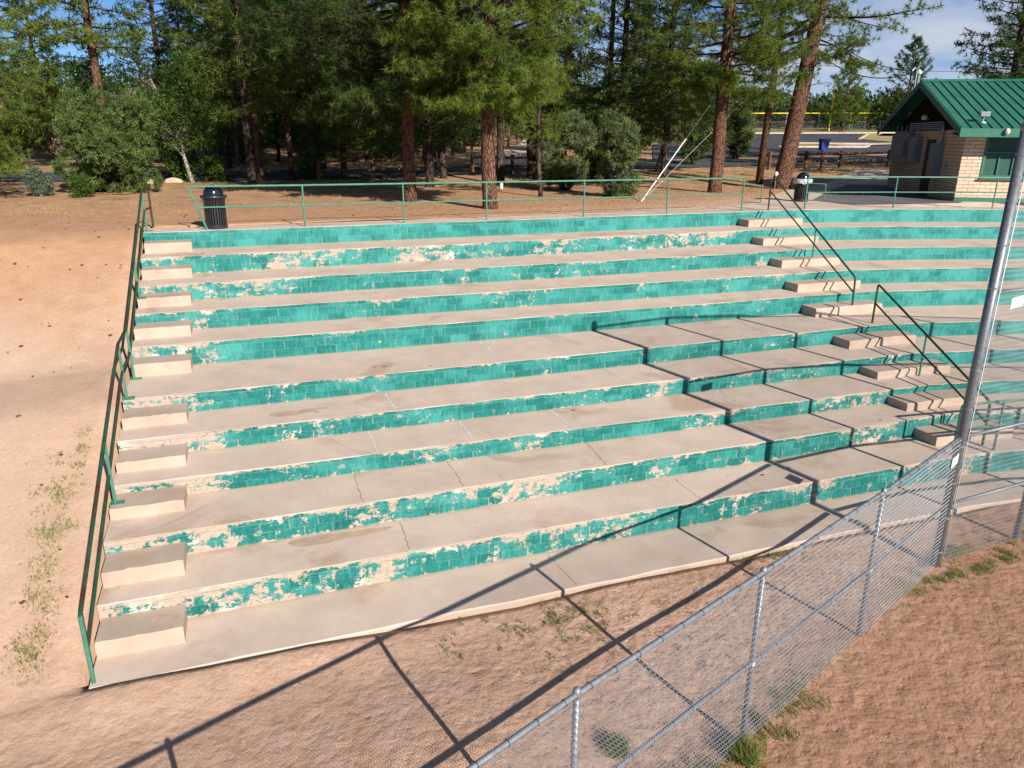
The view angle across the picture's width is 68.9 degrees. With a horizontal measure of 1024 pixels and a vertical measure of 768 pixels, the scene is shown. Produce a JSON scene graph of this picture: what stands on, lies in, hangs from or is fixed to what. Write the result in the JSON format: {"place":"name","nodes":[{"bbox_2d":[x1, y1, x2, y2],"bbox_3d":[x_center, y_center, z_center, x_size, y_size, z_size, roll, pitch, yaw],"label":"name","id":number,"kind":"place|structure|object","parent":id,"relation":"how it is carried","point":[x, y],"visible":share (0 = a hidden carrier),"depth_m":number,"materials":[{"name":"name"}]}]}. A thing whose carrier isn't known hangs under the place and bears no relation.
{"place":"outdoors","nodes":[
{"label":"outdoors","id":0,"kind":"place"},
{"bbox_2d":[0,155,890,180],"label":"road","id":1,"kind":"structure","parent":0,"point":[268,174],"depth_m":44.38,"materials":[{"name":"asphalt"}]},
{"bbox_2d":[465,139,551,164],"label":"driveway","id":2,"kind":"structure","parent":0,"point":[516,147],"depth_m":57.72,"materials":[{"name":"asphalt"}]},
{"bbox_2d":[0,122,1023,767],"bbox_3d":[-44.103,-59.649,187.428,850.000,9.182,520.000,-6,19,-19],"label":"ground","id":3,"kind":"structure","parent":0,"point":[938,682],"depth_m":9.93,"materials":[{"name":"soil"}]},
{"bbox_2d":[0,18,55,198],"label":"pine tree","id":4,"kind":"object","parent":3,"relation":"on","point":[14,162],"visible":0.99,"depth_m":27.41,"materials":[{"name":"green plant"}]},
{"bbox_2d":[0,0,63,164],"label":"pine tree","id":5,"kind":"object","parent":3,"relation":"on","point":[30,135],"visible":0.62,"depth_m":43.12,"materials":[{"name":"green plant"}]},
{"bbox_2d":[0,85,65,158],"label":"understory bush","id":6,"kind":"object","parent":3,"relation":"on","point":[32,144],"visible":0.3,"depth_m":51.16,"materials":[{"name":"green plant"}]},
{"bbox_2d":[21,161,57,195],"bbox_3d":[-18.468,-7.925,29.079,1.248,1.551,1.215,-6,19,-19],"label":"shrub","id":7,"kind":"object","parent":3,"relation":"on","point":[38,182],"visible":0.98,"depth_m":28.98,"materials":[{"name":"green plant"}]},
{"bbox_2d":[0,0,84,164],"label":"pine tree","id":8,"kind":"object","parent":3,"relation":"on","point":[49,142],"visible":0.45,"depth_m":45.36,"materials":[{"name":"green plant"}]},
{"bbox_2d":[37,34,70,122],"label":"pine tree","id":9,"kind":"object","parent":3,"relation":"on","point":[47,55],"visible":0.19,"depth_m":71.73,"materials":[{"name":"green plant"}]},
{"bbox_2d":[66,172,96,197],"bbox_3d":[-16.641,-7.648,28.799,1.160,1.055,1.003,1,18,3],"label":"shrub","id":10,"kind":"object","parent":3,"relation":"on","point":[80,184],"visible":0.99,"depth_m":28.62,"materials":[{"name":"green plant"}]},
{"bbox_2d":[1,0,167,116],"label":"pine tree","id":11,"kind":"object","parent":3,"relation":"on","point":[87,41],"visible":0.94,"depth_m":36.30,"materials":[{"name":"green plant"}]},
{"bbox_2d":[57,51,139,129],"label":"oak tree","id":12,"kind":"object","parent":3,"relation":"on","point":[87,68],"visible":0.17,"depth_m":40.04,"materials":[{"name":"green plant"}]},
{"bbox_2d":[50,78,164,194],"bbox_3d":[-16.596,-10.189,30.958,4.546,4.659,4.723,9,20,24],"label":"juniper bush","id":13,"kind":"object","parent":3,"relation":"on","point":[105,140],"visible":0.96,"depth_m":30.09,"materials":[{"name":"green plant"}]},
{"bbox_2d":[121,23,160,113],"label":"pine tree","id":14,"kind":"object","parent":3,"relation":"on","point":[139,76],"visible":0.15,"depth_m":90.08,"materials":[{"name":"green plant"}]},
{"bbox_2d":[107,79,191,162],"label":"understory bush","id":15,"kind":"object","parent":3,"relation":"on","point":[159,142],"visible":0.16,"depth_m":47.72,"materials":[{"name":"green plant"}]},
{"bbox_2d":[95,0,213,152],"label":"pine tree","id":16,"kind":"object","parent":3,"relation":"on","point":[155,51],"visible":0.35,"depth_m":48.78,"materials":[{"name":"green plant"}]},
{"bbox_2d":[151,0,197,153],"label":"pine tree","id":17,"kind":"object","parent":3,"relation":"on","point":[178,22],"visible":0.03,"depth_m":54.60,"materials":[{"name":"green plant"}]},
{"bbox_2d":[142,45,217,182],"bbox_3d":[-16.244,-13.193,36.903,3.472,6.536,3.874,-6,19,-19],"label":"oak tree","id":18,"kind":"object","parent":3,"relation":"on","point":[177,115],"visible":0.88,"depth_m":36.39,"materials":[{"name":"green plant"}]},
{"bbox_2d":[161,147,202,179],"bbox_3d":[-17.318,-11.498,39.209,1.782,1.876,2.061,10,21,27],"label":"shrub","id":19,"kind":"object","parent":3,"relation":"on","point":[176,167],"visible":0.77,"depth_m":38.89,"materials":[{"name":"green plant"}]},
{"bbox_2d":[159,56,241,175],"bbox_3d":[-15.848,-13.720,38.823,3.680,6.210,3.299,1,18,1],"label":"oak tree","id":20,"kind":"object","parent":3,"relation":"on","point":[215,126],"visible":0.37,"depth_m":38.60,"materials":[{"name":"green plant"}]},
{"bbox_2d":[146,0,265,157],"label":"pine tree","id":21,"kind":"object","parent":3,"relation":"on","point":[188,29],"visible":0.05,"depth_m":50.95,"materials":[{"name":"green plant"}]},
{"bbox_2d":[160,0,264,168],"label":"pine tree","id":22,"kind":"object","parent":3,"relation":"on","point":[227,150],"visible":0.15,"depth_m":43.43,"materials":[{"name":"green plant"}]},
{"bbox_2d":[199,152,230,180],"bbox_3d":[-15.579,-11.361,39.153,1.560,1.641,1.804,-10,21,-28],"label":"shrub","id":23,"kind":"object","parent":3,"relation":"on","point":[214,166],"visible":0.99,"depth_m":38.91,"materials":[{"name":"green plant"}]},
{"bbox_2d":[199,44,267,167],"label":"oak tree","id":24,"kind":"object","parent":3,"relation":"on","point":[234,135],"visible":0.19,"depth_m":45.47,"materials":[{"name":"green plant"}]},
{"bbox_2d":[186,0,291,180],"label":"pine tree","id":25,"kind":"object","parent":3,"relation":"on","point":[258,155],"visible":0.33,"depth_m":37.74,"materials":[{"name":"green plant"}]},
{"bbox_2d":[164,0,314,184],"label":"pine tree","id":26,"kind":"object","parent":3,"relation":"on","point":[243,86],"visible":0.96,"depth_m":33.93,"materials":[{"name":"green plant"}]},
{"bbox_2d":[210,118,269,163],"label":"understory bush","id":27,"kind":"object","parent":3,"relation":"on","point":[241,146],"visible":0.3,"depth_m":48.99,"materials":[{"name":"green plant"}]},
{"bbox_2d":[237,0,307,161],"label":"pine tree","id":28,"kind":"object","parent":3,"relation":"on","point":[269,124],"visible":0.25,"depth_m":49.84,"materials":[{"name":"green plant"}]},
{"bbox_2d":[258,105,291,147],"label":"understory bush","id":29,"kind":"object","parent":3,"relation":"on","point":[278,116],"visible":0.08,"depth_m":62.99,"materials":[{"name":"green plant"}]},
{"bbox_2d":[241,1,320,176],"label":"pine tree","id":30,"kind":"object","parent":3,"relation":"on","point":[289,144],"visible":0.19,"depth_m":39.78,"materials":[{"name":"green plant"}]},
{"bbox_2d":[227,0,368,160],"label":"pine tree","id":31,"kind":"object","parent":3,"relation":"on","point":[315,146],"visible":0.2,"depth_m":39.71,"materials":[{"name":"green plant"}]},
{"bbox_2d":[250,0,364,169],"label":"pine tree","id":32,"kind":"object","parent":3,"relation":"on","point":[322,154],"visible":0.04,"depth_m":44.27,"materials":[{"name":"green plant"}]},
{"bbox_2d":[292,148,326,179],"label":"shrub","id":33,"kind":"object","parent":3,"relation":"on","point":[304,160],"visible":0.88,"depth_m":40.04,"materials":[{"name":"green plant"}]},
{"bbox_2d":[283,115,337,161],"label":"understory bush","id":34,"kind":"object","parent":3,"relation":"on","point":[301,143],"visible":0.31,"depth_m":49.25,"materials":[{"name":"green plant"}]},
{"bbox_2d":[13,200,618,603],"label":"cone litter","id":35,"kind":"object","parent":3,"relation":"on","point":[23,601],"visible":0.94,"depth_m":16.01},
{"bbox_2d":[266,0,399,176],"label":"pine tree","id":36,"kind":"object","parent":3,"relation":"on","point":[342,138],"visible":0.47,"depth_m":39.70,"materials":[{"name":"green plant"}]},
{"bbox_2d":[323,109,359,157],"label":"understory bush","id":37,"kind":"object","parent":3,"relation":"on","point":[339,151],"visible":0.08,"depth_m":53.77,"materials":[{"name":"green plant"}]},
{"bbox_2d":[323,0,397,159],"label":"pine tree","id":38,"kind":"object","parent":3,"relation":"on","point":[367,156],"visible":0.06,"depth_m":50.02,"materials":[{"name":"green plant"}]},
{"bbox_2d":[316,157,424,179],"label":"rail fence","id":39,"kind":"object","parent":3,"relation":"on","point":[371,160],"visible":0.69,"depth_m":40.48,"materials":[{"name":"brown wood"}]},
{"bbox_2d":[354,105,415,158],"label":"understory bush","id":40,"kind":"object","parent":3,"relation":"on","point":[380,131],"visible":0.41,"depth_m":52.86,"materials":[{"name":"green plant"}]},
{"bbox_2d":[225,0,556,201],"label":"pine tree","id":41,"kind":"object","parent":3,"relation":"on","point":[385,90],"visible":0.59,"depth_m":25.22,"materials":[{"name":"green plant"}]},
{"bbox_2d":[359,0,480,186],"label":"pine tree","id":42,"kind":"object","parent":3,"relation":"on","point":[449,134],"visible":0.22,"depth_m":35.12,"materials":[{"name":"green plant"}]},
{"bbox_2d":[383,4,480,178],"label":"pine tree","id":43,"kind":"object","parent":3,"relation":"on","point":[442,159],"visible":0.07,"depth_m":40.84,"materials":[{"name":"green plant"}]},
{"bbox_2d":[384,0,480,165],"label":"pine tree","id":44,"kind":"object","parent":3,"relation":"on","point":[434,159],"visible":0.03,"depth_m":47.58,"materials":[{"name":"green plant"}]},
{"bbox_2d":[1,148,889,190],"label":"roadside grass","id":45,"kind":"structure","parent":3,"relation":"on","point":[353,164],"depth_m":45.74,"materials":[{"name":"plant"}]},
{"bbox_2d":[422,137,472,158],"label":"rail fence","id":46,"kind":"object","parent":3,"relation":"on","point":[463,146],"visible":0.26,"depth_m":56.90,"materials":[{"name":"brown wood"}]},
{"bbox_2d":[0,172,904,220],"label":"woodland grass","id":47,"kind":"structure","parent":3,"relation":"on","point":[136,201],"depth_m":27.99,"materials":[{"name":"plant"}]},
{"bbox_2d":[1,51,967,129],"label":"distant woods","id":48,"kind":"object","parent":3,"relation":"on","point":[812,107],"visible":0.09,"depth_m":116.02,"materials":[{"name":"plant"}]},
{"bbox_2d":[372,0,607,208],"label":"pine tree","id":49,"kind":"object","parent":3,"relation":"on","point":[506,84],"visible":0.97,"depth_m":23.02,"materials":[{"name":"green plant"}]},
{"bbox_2d":[461,0,553,184],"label":"pine tree","id":50,"kind":"object","parent":3,"relation":"on","point":[500,171],"visible":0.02,"depth_m":37.67,"materials":[{"name":"green plant"}]},
{"bbox_2d":[0,246,1015,747],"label":"weeds","id":51,"kind":"object","parent":3,"relation":"on","point":[68,522],"visible":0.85,"depth_m":10.47,"materials":[{"name":"green plant"}]},
{"bbox_2d":[496,114,520,138],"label":"understory bush","id":52,"kind":"object","parent":3,"relation":"on","point":[508,128],"visible":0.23,"depth_m":81.23,"materials":[{"name":"green plant"}]},
{"bbox_2d":[470,154,552,174],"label":"rail fence","id":53,"kind":"object","parent":3,"relation":"on","point":[473,166],"visible":0.41,"depth_m":43.36,"materials":[{"name":"brown wood"}]},
{"bbox_2d":[478,0,606,178],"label":"pine tree","id":54,"kind":"object","parent":3,"relation":"on","point":[531,157],"visible":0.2,"depth_m":40.07,"materials":[{"name":"green plant"}]},
{"bbox_2d":[508,1,579,196],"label":"pine tree","id":55,"kind":"object","parent":3,"relation":"on","point":[554,123],"visible":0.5,"depth_m":29.95,"materials":[{"name":"green plant"}]},
{"bbox_2d":[89,207,1023,688],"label":"concrete bleachers","id":56,"kind":"object","parent":3,"relation":"on","point":[257,503],"visible":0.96,"depth_m":14.78,"materials":[{"name":"teal paint"}]},
{"bbox_2d":[77,187,153,683],"bbox_3d":[-7.225,-0.700,14.154,0.200,5.076,13.182,-6,19,-19],"label":"handrail","id":57,"kind":"object","parent":56,"relation":"on","point":[86,639],"visible":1,"depth_m":11.28,"materials":[{"name":"metal"}]},
{"bbox_2d":[200,187,227,228],"bbox_3d":[-7.713,-4.601,19.348,0.660,1.105,0.660,-6,19,-19],"label":"trash can","id":58,"kind":"object","parent":56,"relation":"on","point":[215,218],"visible":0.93,"depth_m":19.18,"materials":[{"name":"black plastic"}]},
{"bbox_2d":[188,177,762,229],"bbox_3d":[-0.025,-5.407,21.949,17.462,1.114,0.466,-6,19,-19],"label":"guard rail","id":59,"kind":"object","parent":56,"relation":"on","point":[304,205],"visible":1,"depth_m":21.16,"materials":[{"name":"metal"}]},
{"bbox_2d":[767,178,855,304],"bbox_3d":[8.970,-4.404,22.606,0.228,3.193,6.472,-1,18,-3],"label":"aisle handrail","id":60,"kind":"object","parent":56,"relation":"on","point":[829,245],"visible":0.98,"depth_m":22.21,"materials":[{"name":"metal"}]},
{"bbox_2d":[804,176,1023,208],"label":"guard rail","id":61,"kind":"object","parent":56,"relation":"on","point":[897,177],"visible":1,"depth_m":26.10,"materials":[{"name":"metal"}]},
{"bbox_2d":[871,284,990,445],"bbox_3d":[9.393,-0.635,16.968,0.072,2.425,4.702,-1,18,-4],"label":"aisle handrail","id":62,"kind":"object","parent":56,"relation":"on","point":[925,342],"visible":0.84,"depth_m":16.96,"materials":[{"name":"metal"}]},
{"bbox_2d":[951,398,1023,453],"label":"guard rail","id":63,"kind":"object","parent":56,"relation":"on","point":[1001,414],"visible":0.43,"depth_m":14.60,"materials":[{"name":"metal"}]},
{"bbox_2d":[529,109,597,190],"bbox_3d":[2.294,-10.632,34.033,3.244,3.782,2.849,2,18,5],"label":"juniper bush","id":64,"kind":"object","parent":3,"relation":"on","point":[579,139],"visible":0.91,"depth_m":33.68,"materials":[{"name":"green plant"}]},
{"bbox_2d":[540,0,621,166],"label":"pine tree","id":65,"kind":"object","parent":3,"relation":"on","point":[566,68],"visible":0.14,"depth_m":43.74,"materials":[{"name":"green plant"}]},
{"bbox_2d":[578,106,604,178],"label":"juniper bush","id":66,"kind":"object","parent":3,"relation":"on","point":[593,173],"visible":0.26,"depth_m":40.67,"materials":[{"name":"green plant"}]},
{"bbox_2d":[603,0,615,172],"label":"trunk","id":67,"kind":"object","parent":3,"relation":"on","point":[612,33],"depth_m":37.72,"materials":[{"name":"brown wood"}]},
{"bbox_2d":[600,727,633,760],"bbox_3d":[1.151,3.962,8.193,0.424,0.233,0.455,-1,18,-5],"label":"grass clump","id":68,"kind":"object","parent":3,"relation":"on","point":[617,747],"visible":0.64,"depth_m":8.20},
{"bbox_2d":[593,108,642,196],"bbox_3d":[4.328,-9.253,30.119,2.001,3.679,2.891,1,18,0],"label":"juniper bush","id":69,"kind":"object","parent":3,"relation":"on","point":[615,133],"visible":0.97,"depth_m":29.80,"materials":[{"name":"green plant"}]},
{"bbox_2d":[558,0,703,165],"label":"pine tree","id":70,"kind":"object","parent":3,"relation":"on","point":[621,100],"visible":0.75,"depth_m":34.62,"materials":[{"name":"green plant"}]},
{"bbox_2d":[594,0,668,171],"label":"pine tree","id":71,"kind":"object","parent":3,"relation":"on","point":[615,39],"visible":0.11,"depth_m":42.41,"materials":[{"name":"green plant"}]},
{"bbox_2d":[634,60,686,170],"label":"oak tree","id":72,"kind":"object","parent":3,"relation":"on","point":[670,140],"visible":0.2,"depth_m":45.00,"materials":[{"name":"green plant"}]},
{"bbox_2d":[602,0,724,177],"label":"pine tree","id":73,"kind":"object","parent":3,"relation":"on","point":[665,147],"visible":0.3,"depth_m":40.44,"materials":[{"name":"green plant"}]},
{"bbox_2d":[660,19,704,150],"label":"pine tree","id":74,"kind":"object","parent":3,"relation":"on","point":[678,139],"visible":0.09,"depth_m":62.10,"materials":[{"name":"green plant"}]},
{"bbox_2d":[678,101,712,164],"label":"juniper bush","id":75,"kind":"object","parent":3,"relation":"on","point":[692,154],"visible":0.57,"depth_m":49.60,"materials":[{"name":"green plant"}]},
{"bbox_2d":[466,437,961,767],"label":"chain link fence","id":76,"kind":"object","parent":3,"relation":"on","point":[575,696],"visible":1,"depth_m":8.05,"materials":[{"name":"metal"}]},
{"bbox_2d":[685,61,743,147],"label":"oak tree","id":77,"kind":"object","parent":3,"relation":"on","point":[710,113],"visible":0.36,"depth_m":43.34,"materials":[{"name":"green plant"}]},
{"bbox_2d":[616,0,838,192],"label":"pine tree","id":78,"kind":"object","parent":3,"relation":"on","point":[706,79],"visible":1,"depth_m":31.60,"materials":[{"name":"green plant"}]},
{"bbox_2d":[725,98,758,158],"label":"juniper bush","id":79,"kind":"object","parent":3,"relation":"on","point":[743,121],"visible":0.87,"depth_m":54.35,"materials":[{"name":"green plant"}]},
{"bbox_2d":[722,726,771,767],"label":"grass clump","id":80,"kind":"object","parent":3,"relation":"on","point":[744,753],"visible":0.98,"depth_m":8.11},
{"bbox_2d":[755,3,784,183],"bbox_3d":[13.614,-15.556,38.137,2.188,10.718,0.544,-3,19,-9],"label":"utility pole","id":81,"kind":"object","parent":3,"relation":"on","point":[763,148],"visible":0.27,"depth_m":38.86,"materials":[{"name":"brown wood"}]},
{"bbox_2d":[786,16,914,78],"bbox_3d":[16.146,-16.502,36.063,6.443,3.349,0.050,12,22,31],"label":"overhead cable","id":82,"kind":"object","parent":81,"relation":"attached to","point":[867,76],"visible":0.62,"depth_m":35.88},
{"bbox_2d":[653,133,891,158],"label":"parking lot","id":83,"kind":"structure","parent":3,"relation":"on","point":[774,141],"depth_m":70.30,"materials":[{"name":"asphalt"}]},
{"bbox_2d":[778,142,872,147],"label":"kerb","id":84,"kind":"structure","parent":83,"relation":"on","point":[867,145],"depth_m":69.07,"materials":[{"name":"concrete"}]},
{"bbox_2d":[862,133,891,141],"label":"grass verge","id":85,"kind":"object","parent":83,"relation":"on","point":[873,136],"depth_m":86.58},
{"bbox_2d":[728,113,884,130],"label":"ballfield fence","id":86,"kind":"object","parent":3,"relation":"on","point":[824,121],"visible":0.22,"depth_m":106.83,"materials":[{"name":"yellow metal"}]},
{"bbox_2d":[818,139,830,170],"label":"leaflet box","id":87,"kind":"object","parent":3,"relation":"on","point":[823,145],"visible":0.99,"depth_m":46.34,"materials":[{"name":"blue plastic"}]},
{"bbox_2d":[708,0,942,188],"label":"pine tree","id":88,"kind":"object","parent":3,"relation":"on","point":[812,54],"visible":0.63,"depth_m":34.68,"materials":[{"name":"green plant"}]},
{"bbox_2d":[756,132,894,133],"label":"kerb","id":89,"kind":"structure","parent":3,"relation":"on","point":[830,132],"depth_m":97.08,"materials":[{"name":"concrete"}]},
{"bbox_2d":[766,150,889,169],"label":"rail fence","id":90,"kind":"object","parent":3,"relation":"on","point":[807,154],"visible":0.69,"depth_m":48.60,"materials":[{"name":"brown wood"}]},
{"bbox_2d":[818,57,880,130],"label":"pine tree","id":91,"kind":"object","parent":3,"relation":"on","point":[858,91],"visible":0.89,"depth_m":104.12,"materials":[{"name":"green plant"}]},
{"bbox_2d":[873,32,937,117],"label":"pine tree","id":92,"kind":"object","parent":3,"relation":"on","point":[917,64],"visible":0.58,"depth_m":106.51,"materials":[{"name":"green plant"}]},
{"bbox_2d":[877,79,1023,202],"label":"brick building","id":93,"kind":"structure","parent":3,"relation":"on","point":[941,130],"depth_m":30.40,"materials":[{"name":"brick"}]},
{"bbox_2d":[909,67,921,115],"bbox_3d":[18.916,-13.299,35.427,0.708,3.240,0.270,-6,19,-19],"label":"service mast","id":94,"kind":"object","parent":93,"relation":"on","point":[917,76],"visible":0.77,"depth_m":35.02,"materials":[{"name":"metal"}]},
{"bbox_2d":[918,139,936,194],"bbox_3d":[18.120,-9.454,32.571,0.028,2.330,1.050,4,19,10],"label":"door","id":95,"kind":"structure","parent":93,"relation":"in","point":[924,182],"depth_m":32.70,"materials":[{"name":"brown metal"}]},
{"bbox_2d":[978,137,1023,179],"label":"window","id":96,"kind":"structure","parent":93,"relation":"in","point":[999,152],"depth_m":28.86,"materials":[{"name":"metal"}]},
{"bbox_2d":[930,123,1023,567],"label":"backstop","id":97,"kind":"object","parent":3,"relation":"on","point":[993,287],"visible":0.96,"depth_m":11.09,"materials":[{"name":"metal"}]},
{"bbox_2d":[1010,295,1023,308],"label":"sign","id":98,"kind":"object","parent":97,"relation":"attached to","point":[1016,302],"visible":1,"depth_m":10.73,"materials":[{"name":"white plastic"}]},
{"bbox_2d":[950,0,1023,78],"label":"pine tree","id":99,"kind":"object","parent":3,"relation":"on","point":[1014,64],"visible":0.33,"depth_m":44.36,"materials":[{"name":"green plant"}]},
{"bbox_2d":[961,0,1023,78],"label":"pine tree","id":100,"kind":"object","parent":3,"relation":"on","point":[1011,43],"visible":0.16,"depth_m":36.78,"materials":[{"name":"green plant"}]},
{"bbox_2d":[0,0,1023,126],"label":"sky","id":101,"kind":"structure","parent":0,"point":[939,29],"materials":[{"name":"blue"}]},
{"bbox_2d":[308,170,1023,223],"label":"path","id":102,"kind":"structure","parent":0,"point":[785,200],"depth_m":28.14,"materials":[{"name":"concrete"}]},
{"bbox_2d":[793,172,812,201],"bbox_3d":[11.226,-7.630,28.874,0.720,1.105,0.712,-6,19,-19],"label":"trash can","id":103,"kind":"object","parent":102,"relation":"on","point":[800,181],"visible":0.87,"depth_m":28.69,"materials":[{"name":"black plastic"}]},
{"bbox_2d":[813,184,962,204],"bbox_3d":[16.879,-8.455,33.137,5.314,0.033,14.368,10,21,26],"label":"gravel pad","id":104,"kind":"object","parent":102,"relation":"on","point":[872,198],"visible":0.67,"depth_m":31.24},
{"bbox_2d":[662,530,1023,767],"bbox_3d":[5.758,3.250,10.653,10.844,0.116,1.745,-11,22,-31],"label":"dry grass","id":105,"kind":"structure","parent":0,"point":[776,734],"depth_m":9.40,"materials":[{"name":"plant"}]},
{"bbox_2d":[696,531,1023,767],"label":"grass","id":106,"kind":"structure","parent":0,"point":[926,582],"depth_m":10.85,"materials":[{"name":"plant"}]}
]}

